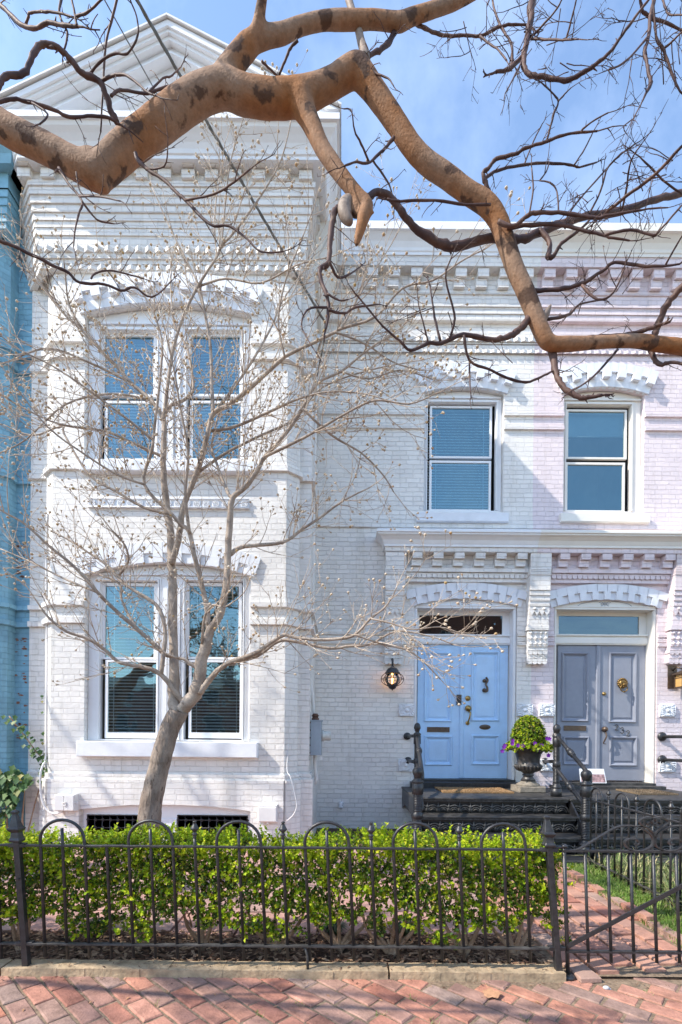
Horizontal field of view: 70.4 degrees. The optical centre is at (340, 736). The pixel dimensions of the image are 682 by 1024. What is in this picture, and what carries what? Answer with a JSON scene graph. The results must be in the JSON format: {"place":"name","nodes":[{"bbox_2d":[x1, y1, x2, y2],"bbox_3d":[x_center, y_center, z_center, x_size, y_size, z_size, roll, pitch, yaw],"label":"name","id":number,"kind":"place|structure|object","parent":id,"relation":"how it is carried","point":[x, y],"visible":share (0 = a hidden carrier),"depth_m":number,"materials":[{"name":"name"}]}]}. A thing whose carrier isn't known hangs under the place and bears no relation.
{"place":"outdoors","nodes":[
{"label":"outdoors","id":0,"kind":"place"},
{"bbox_2d":[239,918,262,934],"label":"mondo grass","id":1,"kind":"structure","parent":0,"point":[259,922],"depth_m":3.49,"materials":[{"name":"green plant"}]},
{"bbox_2d":[1,844,505,940],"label":"garden paving","id":2,"kind":"structure","parent":0,"point":[53,925],"depth_m":3.82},
{"bbox_2d":[0,49,552,878],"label":"dogwood tree","id":3,"kind":"object","parent":2,"relation":"on","point":[180,707],"visible":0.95,"depth_m":4.24,"materials":[{"name":"grey plant"}]},
{"bbox_2d":[323,920,349,935],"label":"mondo grass","id":4,"kind":"structure","parent":2,"relation":"on","point":[334,927],"depth_m":3.45,"materials":[{"name":"green plant"}]},
{"bbox_2d":[388,919,413,937],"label":"mondo grass","id":5,"kind":"structure","parent":2,"relation":"on","point":[406,931],"depth_m":3.45,"materials":[{"name":"green plant"}]},
{"bbox_2d":[0,975,681,1023],"bbox_3d":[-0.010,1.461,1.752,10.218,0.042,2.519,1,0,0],"label":"sidewalk","id":6,"kind":"structure","parent":0,"point":[64,992],"depth_m":2.64,"materials":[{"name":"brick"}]},
{"bbox_2d":[0,0,681,408],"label":"crape myrtle","id":7,"kind":"object","parent":6,"relation":"on","point":[130,144],"visible":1,"depth_m":2.43,"materials":[{"name":"beige plant"}]},
{"bbox_2d":[482,983,501,997],"bbox_3d":[0.838,1.434,2.717,0.112,0.020,0.114,1,0,42],"label":"fallen leaf","id":8,"kind":"object","parent":6,"relation":"on","point":[489,992],"visible":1,"depth_m":2.71,"materials":[{"name":"plant"}]},
{"bbox_2d":[0,0,681,222],"label":"sky","id":9,"kind":"structure","parent":0,"point":[435,99],"materials":[{"name":"blue"}]},
{"bbox_2d":[2,828,681,978],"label":"garden ground","id":10,"kind":"structure","parent":0,"point":[365,952],"depth_m":3.25,"materials":[{"name":"soil"}]},
{"bbox_2d":[83,915,113,934],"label":"mondo grass","id":11,"kind":"structure","parent":10,"relation":"on","point":[99,921],"depth_m":3.52,"materials":[{"name":"green plant"}]},
{"bbox_2d":[0,959,565,982],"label":"garden kerb","id":12,"kind":"structure","parent":10,"relation":"on","point":[471,972],"depth_m":2.89,"materials":[{"name":"concrete"}]},
{"bbox_2d":[0,810,565,970],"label":"iron fence","id":13,"kind":"object","parent":12,"relation":"on","point":[16,828],"visible":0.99,"depth_m":2.92,"materials":[{"name":"black metal"}]},
{"bbox_2d":[553,816,681,981],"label":"iron gate","id":14,"kind":"structure","parent":13,"relation":"attached to","point":[654,835],"depth_m":2.92,"materials":[{"name":"black metal"}]},
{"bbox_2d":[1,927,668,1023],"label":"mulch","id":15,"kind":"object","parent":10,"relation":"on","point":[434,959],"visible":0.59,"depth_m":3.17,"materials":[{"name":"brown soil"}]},
{"bbox_2d":[0,820,575,958],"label":"boxwood hedge","id":16,"kind":"object","parent":15,"relation":"on","point":[229,871],"visible":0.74,"depth_m":2.99,"materials":[{"name":"green plant"}]},
{"bbox_2d":[401,723,600,865],"bbox_3d":[2.020,0.649,6.484,2.424,1.678,2.127,1,0,0],"label":"iron stoop","id":17,"kind":"object","parent":10,"relation":"on","point":[473,811],"visible":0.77,"depth_m":6.07,"materials":[{"name":"black metal"}]},
{"bbox_2d":[435,786,513,792],"bbox_3d":[1.914,0.770,7.027,1.002,0.030,0.639,1,0,0],"label":"doormat","id":18,"kind":"object","parent":17,"relation":"on","point":[468,789],"visible":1,"depth_m":6.90,"materials":[{"name":"brown wicker"}]},
{"bbox_2d":[508,748,548,792],"bbox_3d":[2.716,0.482,7.020,0.557,0.623,0.553,1,0,0],"label":"urn planter","id":19,"kind":"object","parent":17,"relation":"on","point":[527,765],"visible":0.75,"depth_m":6.88,"materials":[{"name":"metal"}]},
{"bbox_2d":[500,736,553,756],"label":"pansies","id":20,"kind":"object","parent":19,"relation":"in","point":[506,746],"visible":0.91,"depth_m":6.77,"materials":[{"name":"purple plant"}]},
{"bbox_2d":[510,714,546,748],"bbox_3d":[2.729,-0.051,7.021,0.547,0.546,0.537,1,0,0],"label":"boxwood topiary","id":21,"kind":"object","parent":19,"relation":"on","point":[530,729],"visible":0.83,"depth_m":6.87,"materials":[{"name":"green plant"}]},
{"bbox_2d":[463,865,681,982],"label":"brick path","id":22,"kind":"structure","parent":10,"relation":"on","point":[599,964],"depth_m":3.46,"materials":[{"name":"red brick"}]},
{"bbox_2d":[556,862,681,946],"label":"path edging","id":23,"kind":"object","parent":22,"relation":"on","point":[645,916],"visible":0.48,"depth_m":3.87,"materials":[{"name":"brick"}]},
{"bbox_2d":[546,732,681,866],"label":"iron stoop","id":24,"kind":"object","parent":10,"relation":"on","point":[573,805],"visible":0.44,"depth_m":6.16,"materials":[{"name":"black metal"}]},
{"bbox_2d":[579,769,606,782],"bbox_3d":[3.893,0.608,7.488,0.402,0.216,0.076,1,0,0],"label":"leaflet","id":25,"kind":"object","parent":24,"relation":"on","point":[598,775],"visible":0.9,"depth_m":7.49,"materials":[{"name":"white paper"}]},
{"bbox_2d":[616,788,678,794],"bbox_3d":[4.407,0.793,6.989,0.556,0.030,0.604,1,0,0],"label":"doormat","id":26,"kind":"object","parent":24,"relation":"on","point":[646,791],"visible":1,"depth_m":6.88,"materials":[{"name":"brown fabric"}]},
{"bbox_2d":[557,862,681,942],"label":"grass","id":27,"kind":"structure","parent":10,"relation":"on","point":[596,876],"depth_m":4.39,"materials":[{"name":"green plant"}]},
{"bbox_2d":[574,848,681,913],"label":"strap leaf ground cover","id":28,"kind":"object","parent":10,"relation":"on","point":[665,882],"visible":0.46,"depth_m":4.77,"materials":[{"name":"green plant"}]},
{"bbox_2d":[586,787,681,911],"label":"iron fence","id":29,"kind":"object","parent":10,"relation":"on","point":[636,799],"visible":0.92,"depth_m":4.52,"materials":[{"name":"black metal"}]},
{"bbox_2d":[90,740,681,979],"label":"ground","id":30,"kind":"structure","parent":0,"point":[198,741],"depth_m":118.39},
{"bbox_2d":[0,144,31,832],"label":"blue row house","id":31,"kind":"structure","parent":30,"relation":"on","point":[14,656],"depth_m":6.33,"materials":[{"name":"paint"}]},
{"bbox_2d":[0,695,47,831],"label":"ivy","id":32,"kind":"object","parent":31,"relation":"attached to","point":[10,788],"visible":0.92,"depth_m":6.11,"materials":[{"name":"green plant"}]},
{"bbox_2d":[0,12,551,845],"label":"white row house","id":33,"kind":"structure","parent":30,"relation":"on","point":[234,756],"depth_m":6.33,"materials":[{"name":"brick"}]},
{"bbox_2d":[39,513,62,814],"bbox_3d":[-3.649,-0.944,6.059,0.406,3.825,0.152,1,0,29],"label":"house cable","id":34,"kind":"object","parent":33,"relation":"attached to","point":[40,774],"visible":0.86,"depth_m":6.18,"materials":[{"name":"white plastic"}]},
{"bbox_2d":[55,794,78,812],"bbox_3d":[-3.397,0.832,6.006,0.277,0.234,0.126,1,0,0],"label":"utility box","id":35,"kind":"object","parent":33,"relation":"attached to","point":[66,802],"visible":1,"depth_m":5.96,"materials":[{"name":"white plastic"}]},
{"bbox_2d":[104,0,156,93],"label":"phone wire","id":36,"kind":"object","parent":33,"relation":"attached to","point":[128,43],"visible":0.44,"depth_m":4.63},
{"bbox_2d":[83,805,249,845],"bbox_3d":[-2.217,1.224,6.224,2.142,0.727,0.132,1,0,0],"label":"basement window","id":37,"kind":"structure","parent":33,"relation":"in","point":[206,817],"depth_m":6.17,"materials":[{"name":"white paint"}]},
{"bbox_2d":[70,272,263,475],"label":"window","id":38,"kind":"structure","parent":33,"relation":"in","point":[91,299],"depth_m":6.21,"materials":[{"name":"blue glass"}]},
{"bbox_2d":[76,542,260,757],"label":"window","id":39,"kind":"structure","parent":33,"relation":"in","point":[131,707],"depth_m":6.23,"materials":[{"name":"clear glass"}]},
{"bbox_2d":[135,0,325,376],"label":"service cable","id":40,"kind":"object","parent":33,"relation":"attached to","point":[206,121],"visible":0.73,"depth_m":4.84,"materials":[{"name":"grey metal"}]},
{"bbox_2d":[258,804,277,823],"bbox_3d":[-0.911,0.969,6.023,0.232,0.246,0.092,1,0,0],"label":"utility box","id":41,"kind":"object","parent":33,"relation":"attached to","point":[267,813],"visible":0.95,"depth_m":5.98,"materials":[{"name":"white plastic"}]},
{"bbox_2d":[285,739,296,821],"bbox_3d":[-0.607,-0.838,6.115,0.149,3.814,0.185,1,0,0],"label":"house cable","id":42,"kind":"object","parent":33,"relation":"attached to","point":[291,781],"visible":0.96,"depth_m":6.03,"materials":[{"name":"white plastic"}]},
{"bbox_2d":[310,334,330,785],"bbox_3d":[-0.272,-2.448,6.622,0.316,6.291,0.389,1,0,0],"label":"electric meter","id":43,"kind":"object","parent":33,"relation":"attached to","point":[318,735],"visible":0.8,"depth_m":6.58,"materials":[{"name":"grey metal"}]},
{"bbox_2d":[338,801,343,808],"bbox_3d":[0.000,1.061,7.515,0.080,0.118,0.092,1,0,0],"label":"vent cap","id":44,"kind":"object","parent":33,"relation":"attached to","point":[340,803],"visible":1,"depth_m":7.49,"materials":[{"name":"white paint"}]},
{"bbox_2d":[381,658,403,690],"bbox_3d":[0.782,-0.957,7.364,0.358,0.516,0.367,1,0,0],"label":"wall lantern","id":45,"kind":"object","parent":33,"relation":"attached to","point":[391,671],"depth_m":7.32,"materials":[{"name":"black paint"}]},
{"bbox_2d":[414,362,516,522],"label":"window","id":46,"kind":"structure","parent":33,"relation":"in","point":[463,485],"depth_m":7.68,"materials":[{"name":"white glass"}]},
{"bbox_2d":[405,582,526,788],"bbox_3d":[1.937,-0.732,7.986,1.915,3.331,1.192,1,0,0],"label":"doorway","id":47,"kind":"structure","parent":33,"relation":"in","point":[461,745],"depth_m":7.75,"materials":[{"name":"blue wood"}]},
{"bbox_2d":[530,222,681,814],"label":"pink row house","id":48,"kind":"structure","parent":0,"point":[607,496],"depth_m":7.55,"materials":[{"name":"brick"}]},
{"bbox_2d":[553,362,658,523],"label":"window","id":49,"kind":"structure","parent":48,"relation":"in","point":[601,453],"depth_m":7.67,"materials":[{"name":"blue glass"}]},
{"bbox_2d":[549,583,668,789],"bbox_3d":[4.122,-0.701,7.986,1.922,3.352,1.192,1,0,0],"label":"doorway","id":50,"kind":"structure","parent":48,"relation":"in","point":[604,693],"depth_m":7.75,"materials":[{"name":"grey wood"}]},
{"bbox_2d":[667,666,681,688],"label":"wall lantern","id":51,"kind":"object","parent":48,"relation":"attached to","point":[674,681],"depth_m":7.54,"materials":[{"name":"brown metal"}]}
]}

